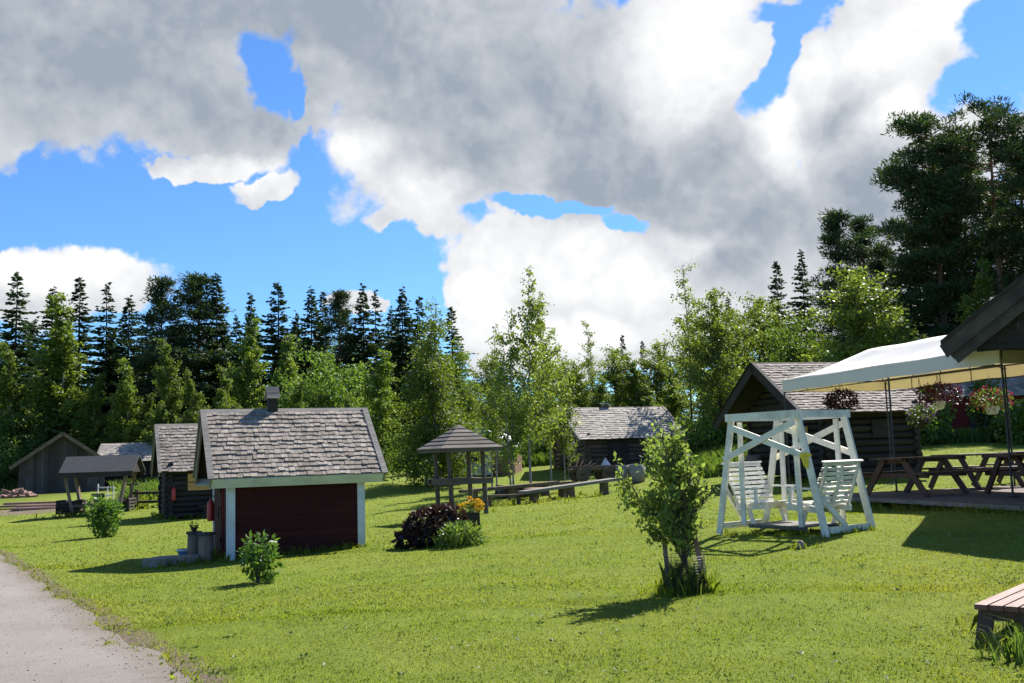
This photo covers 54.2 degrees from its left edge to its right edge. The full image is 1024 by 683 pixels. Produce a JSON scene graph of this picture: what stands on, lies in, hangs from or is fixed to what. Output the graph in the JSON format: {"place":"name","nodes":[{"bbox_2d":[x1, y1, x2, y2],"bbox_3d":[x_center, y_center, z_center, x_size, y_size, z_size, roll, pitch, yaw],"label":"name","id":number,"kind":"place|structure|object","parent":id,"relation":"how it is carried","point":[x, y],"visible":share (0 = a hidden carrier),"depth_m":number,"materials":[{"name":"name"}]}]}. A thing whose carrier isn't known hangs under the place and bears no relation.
{"place":"outdoors","nodes":[
{"label":"outdoors","id":0,"kind":"place"},
{"bbox_2d":[0,555,192,682],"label":"path","id":1,"kind":"structure","parent":0,"point":[27,633],"depth_m":9.09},
{"bbox_2d":[458,430,521,475],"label":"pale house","id":2,"kind":"structure","parent":0,"point":[518,468],"depth_m":46.61,"materials":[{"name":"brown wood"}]},
{"bbox_2d":[0,442,1023,682],"bbox_3d":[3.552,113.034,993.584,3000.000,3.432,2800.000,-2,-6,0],"label":"ground","id":3,"kind":"structure","parent":0,"point":[537,472],"depth_m":11.48,"materials":[{"name":"green plant"}]},
{"bbox_2d":[0,341,33,483],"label":"birch tree","id":4,"kind":"object","parent":3,"relation":"on","point":[9,376],"visible":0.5,"depth_m":77.75,"materials":[{"name":"green plant"}]},
{"bbox_2d":[0,271,45,481],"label":"spruce tree","id":5,"kind":"object","parent":3,"relation":"on","point":[28,353],"visible":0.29,"depth_m":84.73,"materials":[{"name":"green plant"}]},
{"bbox_2d":[0,401,52,488],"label":"willow tree","id":6,"kind":"object","parent":3,"relation":"on","point":[6,436],"visible":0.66,"depth_m":75.51,"materials":[{"name":"green plant"}]},
{"bbox_2d":[25,391,64,451],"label":"birch tree","id":7,"kind":"object","parent":3,"relation":"on","point":[49,403],"visible":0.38,"depth_m":77.75,"materials":[{"name":"green plant"}]},
{"bbox_2d":[22,286,83,428],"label":"spruce tree","id":8,"kind":"object","parent":3,"relation":"on","point":[48,323],"visible":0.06,"depth_m":90.56,"materials":[{"name":"green plant"}]},
{"bbox_2d":[8,432,104,493],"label":"barn","id":9,"kind":"structure","parent":3,"relation":"on","point":[38,468],"depth_m":63.34,"materials":[{"name":"grey wood"}]},
{"bbox_2d":[2,292,117,450],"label":"birch tree","id":10,"kind":"object","parent":3,"relation":"on","point":[63,366],"visible":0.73,"depth_m":78.18,"materials":[{"name":"green plant"}]},
{"bbox_2d":[65,277,110,429],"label":"spruce tree","id":11,"kind":"object","parent":3,"relation":"on","point":[83,338],"visible":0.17,"depth_m":92.86,"materials":[{"name":"green plant"}]},
{"bbox_2d":[69,372,118,452],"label":"birch tree","id":12,"kind":"object","parent":3,"relation":"on","point":[96,430],"visible":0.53,"depth_m":77.48,"materials":[{"name":"green plant"}]},
{"bbox_2d":[55,455,145,514],"bbox_3d":[-16.748,5.835,40.660,3.120,2.366,1.730,-1,-6,-4],"label":"well shelter","id":13,"kind":"object","parent":3,"relation":"on","point":[77,467],"visible":0.81,"depth_m":40.18,"materials":[{"name":"wood"}]},
{"bbox_2d":[76,282,129,441],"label":"spruce tree","id":14,"kind":"object","parent":3,"relation":"on","point":[108,387],"visible":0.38,"depth_m":84.38,"materials":[{"name":"green plant"}]},
{"bbox_2d":[84,494,126,537],"bbox_3d":[-11.270,4.831,27.680,1.118,1.262,1.033,-2,-6,0],"label":"garden shrub","id":15,"kind":"object","parent":3,"relation":"on","point":[99,513],"visible":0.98,"depth_m":27.54,"materials":[{"name":"green plant"}]},
{"bbox_2d":[80,295,152,442],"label":"spruce tree","id":16,"kind":"object","parent":3,"relation":"on","point":[128,324],"visible":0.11,"depth_m":86.51,"materials":[{"name":"green plant"}]},
{"bbox_2d":[96,357,146,443],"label":"birch tree","id":17,"kind":"object","parent":3,"relation":"on","point":[127,405],"visible":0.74,"depth_m":75.39,"materials":[{"name":"green plant"}]},
{"bbox_2d":[97,442,158,486],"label":"storage shed","id":18,"kind":"structure","parent":3,"relation":"on","point":[143,450],"depth_m":68.55,"materials":[{"name":"grey wood"}]},
{"bbox_2d":[131,390,156,442],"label":"birch tree","id":19,"kind":"object","parent":3,"relation":"on","point":[147,407],"visible":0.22,"depth_m":75.56,"materials":[{"name":"green plant"}]},
{"bbox_2d":[104,275,214,439],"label":"pine tree","id":20,"kind":"object","parent":3,"relation":"on","point":[162,309],"visible":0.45,"depth_m":82.25,"materials":[{"name":"green plant"}]},
{"bbox_2d":[140,338,190,444],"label":"birch tree","id":21,"kind":"object","parent":3,"relation":"on","point":[170,407],"visible":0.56,"depth_m":70.94,"materials":[{"name":"green plant"}]},
{"bbox_2d":[150,423,212,518],"bbox_3d":[-11.085,4.679,36.721,3.910,3.342,3.784,1,-7,-24],"label":"log cabin","id":22,"kind":"object","parent":3,"relation":"on","point":[173,454],"visible":0.4,"depth_m":35.01,"materials":[{"name":"grey wood"}]},
{"bbox_2d":[136,270,244,422],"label":"pine tree","id":23,"kind":"object","parent":3,"relation":"on","point":[194,291],"visible":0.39,"depth_m":83.59,"materials":[{"name":"green plant"}]},
{"bbox_2d":[174,367,210,423],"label":"birch tree","id":24,"kind":"object","parent":3,"relation":"on","point":[195,404],"visible":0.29,"depth_m":68.90,"materials":[{"name":"green plant"}]},
{"bbox_2d":[196,532,215,561],"bbox_3d":[-5.964,4.024,19.492,0.360,0.605,0.360,-2,-6,0],"label":"flower pot","id":25,"kind":"object","parent":3,"relation":"on","point":[206,544],"visible":0.77,"depth_m":19.38,"materials":[{"name":"concrete"}]},
{"bbox_2d":[183,273,244,421],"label":"spruce tree","id":26,"kind":"object","parent":3,"relation":"on","point":[214,380],"visible":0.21,"depth_m":84.39,"materials":[{"name":"green plant"}]},
{"bbox_2d":[204,363,241,408],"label":"birch tree","id":27,"kind":"object","parent":3,"relation":"on","point":[223,395],"visible":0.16,"depth_m":68.05,"materials":[{"name":"green plant"}]},
{"bbox_2d":[225,317,271,408],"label":"birch tree","id":28,"kind":"object","parent":3,"relation":"on","point":[246,382],"visible":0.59,"depth_m":76.11,"materials":[{"name":"green plant"}]},
{"bbox_2d":[237,529,285,582],"bbox_3d":[-3.677,3.162,14.685,0.711,0.848,0.638,-1,-7,-8],"label":"garden shrub","id":29,"kind":"object","parent":3,"relation":"on","point":[262,560],"visible":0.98,"depth_m":14.62,"materials":[{"name":"green plant"}]},
{"bbox_2d":[251,333,303,408],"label":"birch tree","id":30,"kind":"object","parent":3,"relation":"on","point":[288,361],"visible":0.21,"depth_m":72.25,"materials":[{"name":"green plant"}]},
{"bbox_2d":[245,282,310,408],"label":"spruce tree","id":31,"kind":"object","parent":3,"relation":"on","point":[272,338],"visible":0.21,"depth_m":82.38,"materials":[{"name":"green plant"}]},
{"bbox_2d":[192,387,387,560],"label":"red shed","id":32,"kind":"structure","parent":3,"relation":"on","point":[292,477],"depth_m":19.97,"materials":[{"name":"paint"}]},
{"bbox_2d":[293,285,339,386],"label":"spruce tree","id":33,"kind":"object","parent":3,"relation":"on","point":[311,300],"visible":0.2,"depth_m":84.42,"materials":[{"name":"green plant"}]},
{"bbox_2d":[264,338,399,424],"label":"willow tree","id":34,"kind":"object","parent":3,"relation":"on","point":[331,393],"visible":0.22,"depth_m":65.25,"materials":[{"name":"green plant"}]},
{"bbox_2d":[297,289,376,407],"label":"pine tree","id":35,"kind":"object","parent":3,"relation":"on","point":[339,313],"visible":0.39,"depth_m":84.25,"materials":[{"name":"green plant"}]},
{"bbox_2d":[342,283,397,459],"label":"spruce tree","id":36,"kind":"object","parent":3,"relation":"on","point":[365,351],"visible":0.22,"depth_m":84.36,"materials":[{"name":"green plant"}]},
{"bbox_2d":[350,347,411,468],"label":"birch tree","id":37,"kind":"object","parent":3,"relation":"on","point":[381,408],"visible":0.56,"depth_m":59.84,"materials":[{"name":"green plant"}]},
{"bbox_2d":[366,290,397,435],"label":"spruce tree","id":38,"kind":"object","parent":3,"relation":"on","point":[378,340],"visible":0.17,"depth_m":88.66,"materials":[{"name":"green plant"}]},
{"bbox_2d":[374,286,442,455],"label":"spruce tree","id":39,"kind":"object","parent":3,"relation":"on","point":[402,357],"visible":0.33,"depth_m":84.32,"materials":[{"name":"green plant"}]},
{"bbox_2d":[390,501,469,549],"bbox_3d":[-1.583,3.626,19.411,1.555,1.054,1.135,-2,-6,0],"label":"purple bush","id":40,"kind":"object","parent":3,"relation":"on","point":[413,533],"visible":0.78,"depth_m":19.18,"materials":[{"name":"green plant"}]},
{"bbox_2d":[381,297,490,486],"bbox_3d":[-3.519,2.148,43.764,5.314,8.553,5.515,-2,-6,1],"label":"birch tree","id":41,"kind":"object","parent":3,"relation":"on","point":[431,392],"visible":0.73,"depth_m":43.42,"materials":[{"name":"green plant"}]},
{"bbox_2d":[441,306,475,407],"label":"spruce tree","id":42,"kind":"object","parent":3,"relation":"on","point":[455,333],"visible":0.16,"depth_m":86.51,"materials":[{"name":"green plant"}]},
{"bbox_2d":[427,519,490,548],"bbox_3d":[-0.936,3.671,18.790,1.166,0.699,1.086,-3,-7,14],"label":"leafy plant","id":43,"kind":"object","parent":3,"relation":"on","point":[461,540],"visible":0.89,"depth_m":18.59,"materials":[{"name":"green plant"}]},
{"bbox_2d":[416,425,502,513],"bbox_3d":[-1.416,3.559,27.167,1.810,2.587,1.810,1,-7,-26],"label":"gazebo","id":44,"kind":"object","parent":3,"relation":"on","point":[458,438],"visible":0.9,"depth_m":26.80,"materials":[{"name":"grey wood"}]},
{"bbox_2d":[441,334,488,436],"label":"birch tree","id":45,"kind":"object","parent":3,"relation":"on","point":[469,386],"visible":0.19,"depth_m":54.00,"materials":[{"name":"green plant"}]},
{"bbox_2d":[456,496,484,525],"bbox_3d":[-1.047,3.945,23.311,0.854,0.694,0.578,1,-7,-20],"label":"flower planter","id":46,"kind":"object","parent":3,"relation":"on","point":[473,515],"visible":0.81,"depth_m":23.18,"materials":[{"name":"yellow plant"}]},
{"bbox_2d":[463,356,516,437],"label":"birch tree","id":47,"kind":"object","parent":3,"relation":"on","point":[486,374],"visible":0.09,"depth_m":61.71,"materials":[{"name":"green plant"}]},
{"bbox_2d":[0,288,983,417],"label":"distant forest","id":48,"kind":"object","parent":3,"relation":"on","point":[247,313],"depth_m":106.03,"materials":[{"name":"green plant"}]},
{"bbox_2d":[471,323,516,486],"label":"birch tree","id":49,"kind":"object","parent":3,"relation":"on","point":[486,412],"visible":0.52,"depth_m":40.82,"materials":[{"name":"green plant"}]},
{"bbox_2d":[0,426,1014,499],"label":"meadow","id":50,"kind":"structure","parent":3,"relation":"on","point":[712,458],"depth_m":41.53,"materials":[{"name":"green plant"}]},
{"bbox_2d":[458,481,559,504],"bbox_3d":[-0.013,5.329,34.872,0.340,0.730,4.788,-8,-9,43],"label":"log bench","id":51,"kind":"object","parent":3,"relation":"on","point":[511,489],"visible":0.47,"depth_m":34.77,"materials":[{"name":"brown wood"}]},
{"bbox_2d":[474,308,548,484],"bbox_3d":[-0.154,2.258,37.418,2.842,7.342,2.057,-3,-7,13],"label":"birch tree","id":52,"kind":"object","parent":3,"relation":"on","point":[520,434],"visible":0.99,"depth_m":37.35,"materials":[{"name":"green plant"}]},
{"bbox_2d":[0,467,1023,682],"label":"tall grass","id":53,"kind":"structure","parent":3,"relation":"on","point":[660,589],"depth_m":16.52,"materials":[{"name":"green plant"}]},
{"bbox_2d":[482,265,569,487],"bbox_3d":[0.760,1.496,38.677,3.233,9.019,2.942,-6,-8,32],"label":"birch tree","id":54,"kind":"object","parent":3,"relation":"on","point":[532,315],"visible":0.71,"depth_m":38.59,"materials":[{"name":"green plant"}]},
{"bbox_2d":[519,291,584,485],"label":"birch tree","id":55,"kind":"object","parent":3,"relation":"on","point":[547,399],"visible":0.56,"depth_m":40.87,"materials":[{"name":"green plant"}]},
{"bbox_2d":[541,342,582,480],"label":"birch tree","id":56,"kind":"object","parent":3,"relation":"on","point":[564,440],"visible":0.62,"depth_m":42.77,"materials":[{"name":"green plant"}]},
{"bbox_2d":[518,478,618,502],"bbox_3d":[1.892,4.888,32.550,4.085,0.726,0.420,4,-8,-39],"label":"log bench","id":57,"kind":"object","parent":3,"relation":"on","point":[570,488],"visible":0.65,"depth_m":32.42,"materials":[{"name":"wood"}]},
{"bbox_2d":[551,357,617,407],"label":"birch tree","id":58,"kind":"object","parent":3,"relation":"on","point":[579,376],"visible":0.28,"depth_m":63.33,"materials":[{"name":"green plant"}]},
{"bbox_2d":[574,320,612,407],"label":"birch tree","id":59,"kind":"object","parent":3,"relation":"on","point":[588,370],"visible":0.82,"depth_m":62.27,"materials":[{"name":"green plant"}]},
{"bbox_2d":[580,344,645,406],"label":"birch tree","id":60,"kind":"object","parent":3,"relation":"on","point":[613,377],"visible":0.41,"depth_m":65.53,"materials":[{"name":"green plant"}]},
{"bbox_2d":[541,403,687,472],"bbox_3d":[4.786,4.620,47.227,5.550,3.470,4.759,1,-7,-20],"label":"log cabin","id":61,"kind":"object","parent":3,"relation":"on","point":[606,431],"visible":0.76,"depth_m":45.66,"materials":[{"name":"wood"}]},
{"bbox_2d":[607,439,629,464],"bbox_3d":[4.814,5.165,45.076,1.045,1.500,0.035,1,-7,-20],"label":"door","id":62,"kind":"structure","parent":61,"relation":"in","point":[621,446],"depth_m":45.09,"materials":[{"name":"grey wood"}]},
{"bbox_2d":[618,356,655,406],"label":"birch tree","id":63,"kind":"object","parent":3,"relation":"on","point":[631,389],"visible":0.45,"depth_m":63.92,"materials":[{"name":"green plant"}]},
{"bbox_2d":[623,340,694,415],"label":"birch tree","id":64,"kind":"object","parent":3,"relation":"on","point":[658,377],"visible":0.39,"depth_m":66.09,"materials":[{"name":"green plant"}]},
{"bbox_2d":[610,417,719,578],"bbox_3d":[1.677,1.780,10.771,1.182,1.938,1.034,-2,-6,0],"label":"apple tree","id":65,"kind":"object","parent":3,"relation":"on","point":[675,517],"visible":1,"depth_m":10.68,"materials":[{"name":"green plant"}]},
{"bbox_2d":[655,370,692,422],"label":"birch tree","id":66,"kind":"object","parent":3,"relation":"on","point":[672,408],"visible":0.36,"depth_m":57.71,"materials":[{"name":"green plant"}]},
{"bbox_2d":[658,558,713,595],"bbox_3d":[1.857,2.551,10.755,0.644,0.455,0.694,-2,-6,0],"label":"weed clump","id":67,"kind":"object","parent":3,"relation":"on","point":[681,567],"visible":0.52,"depth_m":10.64,"materials":[{"name":"green plant"}]},
{"bbox_2d":[652,261,722,423],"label":"birch tree","id":68,"kind":"object","parent":3,"relation":"on","point":[686,298],"visible":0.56,"depth_m":50.46,"materials":[{"name":"green plant"}]},
{"bbox_2d":[655,324,728,426],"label":"birch tree","id":69,"kind":"object","parent":3,"relation":"on","point":[699,398],"visible":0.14,"depth_m":56.00,"materials":[{"name":"green plant"}]},
{"bbox_2d":[670,415,736,453],"bbox_3d":[8.639,4.361,45.835,3.265,2.040,3.666,-2,-6,0],"label":"wild bush","id":70,"kind":"object","parent":3,"relation":"on","point":[697,439],"visible":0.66,"depth_m":45.05,"materials":[{"name":"green plant"}]},
{"bbox_2d":[671,286,759,440],"bbox_3d":[9.653,1.323,47.287,4.163,8.004,4.069,-4,-7,17],"label":"birch tree","id":71,"kind":"object","parent":3,"relation":"on","point":[717,342],"visible":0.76,"depth_m":46.95,"materials":[{"name":"green plant"}]},
{"bbox_2d":[703,306,769,428],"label":"birch tree","id":72,"kind":"object","parent":3,"relation":"on","point":[746,347],"visible":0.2,"depth_m":51.66,"materials":[{"name":"green plant"}]},
{"bbox_2d":[712,291,797,375],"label":"birch tree","id":73,"kind":"object","parent":3,"relation":"on","point":[760,304],"visible":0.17,"depth_m":61.65,"materials":[{"name":"green plant"}]},
{"bbox_2d":[763,261,794,334],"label":"spruce tree","id":74,"kind":"object","parent":3,"relation":"on","point":[776,287],"visible":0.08,"depth_m":80.81,"materials":[{"name":"green plant"}]},
{"bbox_2d":[716,410,875,536],"bbox_3d":[4.660,2.206,16.751,1.370,2.045,2.352,3,-8,-35],"label":"garden swing","id":75,"kind":"object","parent":3,"relation":"on","point":[818,503],"visible":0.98,"depth_m":16.53,"materials":[{"name":"white paint"}]},
{"bbox_2d":[749,304,843,362],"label":"willow tree","id":76,"kind":"object","parent":3,"relation":"on","point":[782,338],"visible":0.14,"depth_m":51.60,"materials":[{"name":"green plant"}]},
{"bbox_2d":[785,249,827,350],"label":"spruce tree","id":77,"kind":"object","parent":3,"relation":"on","point":[797,304],"visible":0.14,"depth_m":76.77,"materials":[{"name":"green plant"}]},
{"bbox_2d":[712,362,941,476],"bbox_3d":[9.434,2.345,30.710,4.550,3.444,5.486,0,-7,-15],"label":"log cabin","id":78,"kind":"object","parent":3,"relation":"on","point":[757,387],"visible":0.41,"depth_m":28.84,"materials":[{"name":"brown wood"}]},
{"bbox_2d":[797,207,880,361],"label":"pine tree","id":79,"kind":"object","parent":3,"relation":"on","point":[832,223],"visible":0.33,"depth_m":68.75,"materials":[{"name":"green plant"}]},
{"bbox_2d":[791,261,928,361],"bbox_3d":[16.054,0.469,45.921,5.842,8.424,5.710,-5,-7,24],"label":"birch tree","id":80,"kind":"object","parent":3,"relation":"on","point":[852,316],"visible":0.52,"depth_m":45.44,"materials":[{"name":"green plant"}]},
{"bbox_2d":[823,213,909,346],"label":"pine tree","id":81,"kind":"object","parent":3,"relation":"on","point":[860,223],"visible":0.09,"depth_m":70.75,"materials":[{"name":"green plant"}]},
{"bbox_2d":[836,241,936,355],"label":"pine tree","id":82,"kind":"object","parent":3,"relation":"on","point":[879,250],"visible":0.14,"depth_m":62.66,"materials":[{"name":"green plant"}]},
{"bbox_2d":[830,486,1023,510],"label":"wooden deck","id":83,"kind":"structure","parent":3,"relation":"on","point":[996,498],"depth_m":19.10,"materials":[{"name":"grey wood"}]},
{"bbox_2d":[782,325,1023,496],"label":"party tent","id":84,"kind":"object","parent":83,"relation":"on","point":[925,361],"visible":0.79,"depth_m":22.90,"materials":[{"name":"fabric"}]},
{"bbox_2d":[822,386,859,413],"bbox_3d":[7.951,1.340,24.176,0.854,0.969,0.877,-2,-6,0],"label":"hanging basket","id":85,"kind":"object","parent":84,"relation":"hanging from","point":[830,400],"visible":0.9,"depth_m":24.04,"materials":[{"name":"purple plant"}]},
{"bbox_2d":[905,378,937,427],"bbox_3d":[10.354,1.548,25.340,0.803,1.270,0.803,-2,-6,0],"label":"hanging basket","id":86,"kind":"object","parent":84,"relation":"hanging from","point":[921,422],"visible":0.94,"depth_m":25.19,"materials":[{"name":"green plant"}]},
{"bbox_2d":[914,376,962,408],"bbox_3d":[10.476,1.249,24.584,1.130,0.854,1.148,-6,-8,33],"label":"hanging basket","id":87,"kind":"object","parent":84,"relation":"hanging from","point":[942,404],"visible":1,"depth_m":24.43,"materials":[{"name":"purple plant"}]},
{"bbox_2d":[969,378,1013,414],"bbox_3d":[11.092,1.172,23.181,0.984,1.056,0.923,-6,-8,30],"label":"hanging basket","id":88,"kind":"object","parent":84,"relation":"hanging from","point":[995,408],"visible":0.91,"depth_m":23.06,"materials":[{"name":"pink plant"}]},
{"bbox_2d":[852,456,969,496],"bbox_3d":[8.132,2.728,20.192,1.800,0.786,1.650,2,-8,-33],"label":"picnic table","id":89,"kind":"object","parent":83,"relation":"on","point":[915,474],"visible":0.89,"depth_m":20.05,"materials":[{"name":"brown wood"}]},
{"bbox_2d":[922,452,1023,488],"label":"picnic table","id":90,"kind":"object","parent":83,"relation":"on","point":[975,478],"visible":0.65,"depth_m":22.14,"materials":[{"name":"brown wood"}]},
{"bbox_2d":[940,273,1023,362],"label":"open shed","id":91,"kind":"structure","parent":83,"relation":"on","point":[997,315],"depth_m":16.46,"materials":[{"name":"grey wood"}]},
{"bbox_2d":[969,454,1023,493],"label":"picnic table","id":92,"kind":"object","parent":83,"relation":"on","point":[996,471],"visible":0.89,"depth_m":19.21,"materials":[{"name":"brown wood"}]},
{"bbox_2d":[855,107,1009,338],"bbox_3d":[24.311,-4.137,56.608,9.223,19.439,8.868,3,-8,-37],"label":"pine tree","id":93,"kind":"object","parent":3,"relation":"on","point":[925,193],"visible":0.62,"depth_m":56.02,"materials":[{"name":"green plant"}]},
{"bbox_2d":[899,129,1013,339],"bbox_3d":[27.742,-3.605,61.780,7.874,19.333,8.190,-2,-6,-2],"label":"pine tree","id":94,"kind":"object","parent":3,"relation":"on","point":[990,258],"visible":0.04,"depth_m":61.22,"materials":[{"name":"green plant"}]},
{"bbox_2d":[916,375,1023,430],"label":"red outbuilding","id":95,"kind":"structure","parent":3,"relation":"on","point":[1015,386],"depth_m":44.03,"materials":[{"name":"red wood"}]},
{"bbox_2d":[917,89,1023,363],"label":"pine tree","id":96,"kind":"object","parent":3,"relation":"on","point":[989,127],"visible":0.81,"depth_m":53.85,"materials":[{"name":"green plant"}]},
{"bbox_2d":[950,253,1007,363],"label":"birch tree","id":97,"kind":"object","parent":3,"relation":"on","point":[982,290],"visible":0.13,"depth_m":50.41,"materials":[{"name":"green plant"}]},
{"bbox_2d":[944,616,1023,663],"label":"leafy weed","id":98,"kind":"object","parent":3,"relation":"on","point":[1015,646],"visible":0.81,"depth_m":7.18,"materials":[{"name":"green plant"}]},
{"bbox_2d":[965,378,1003,429],"bbox_3d":[19.917,2.711,41.938,1.409,3.058,1.735,3,-8,-35],"label":"wild bush","id":99,"kind":"object","parent":3,"relation":"on","point":[985,419],"visible":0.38,"depth_m":41.83,"materials":[{"name":"plant"}]},
{"bbox_2d":[966,143,1023,283],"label":"pine tree","id":100,"kind":"object","parent":3,"relation":"on","point":[1014,204],"visible":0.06,"depth_m":60.41,"materials":[{"name":"green plant"}]},
{"bbox_2d":[974,583,1023,642],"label":"slatted bench","id":101,"kind":"object","parent":3,"relation":"on","point":[1008,604],"visible":0.89,"depth_m":7.78,"materials":[{"name":"brown wood"}]},
{"bbox_2d":[975,119,1023,297],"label":"pine tree","id":102,"kind":"object","parent":3,"relation":"on","point":[1013,154],"visible":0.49,"depth_m":51.31,"materials":[{"name":"green plant"}]},
{"bbox_2d":[993,398,1023,444],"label":"wild bush","id":103,"kind":"object","parent":3,"relation":"on","point":[1017,425],"visible":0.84,"depth_m":37.74,"materials":[{"name":"green plant"}]},
{"bbox_2d":[0,0,1023,420],"label":"sky","id":104,"kind":"structure","parent":0,"point":[444,151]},
{"bbox_2d":[567,465,615,481],"bbox_3d":[3.290,5.434,41.138,1.900,0.646,1.140,0,-7,-14],"label":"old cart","id":105,"kind":"object","parent":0,"point":[579,473],"visible":0.87,"depth_m":40.76,"materials":[{"name":"wood"}]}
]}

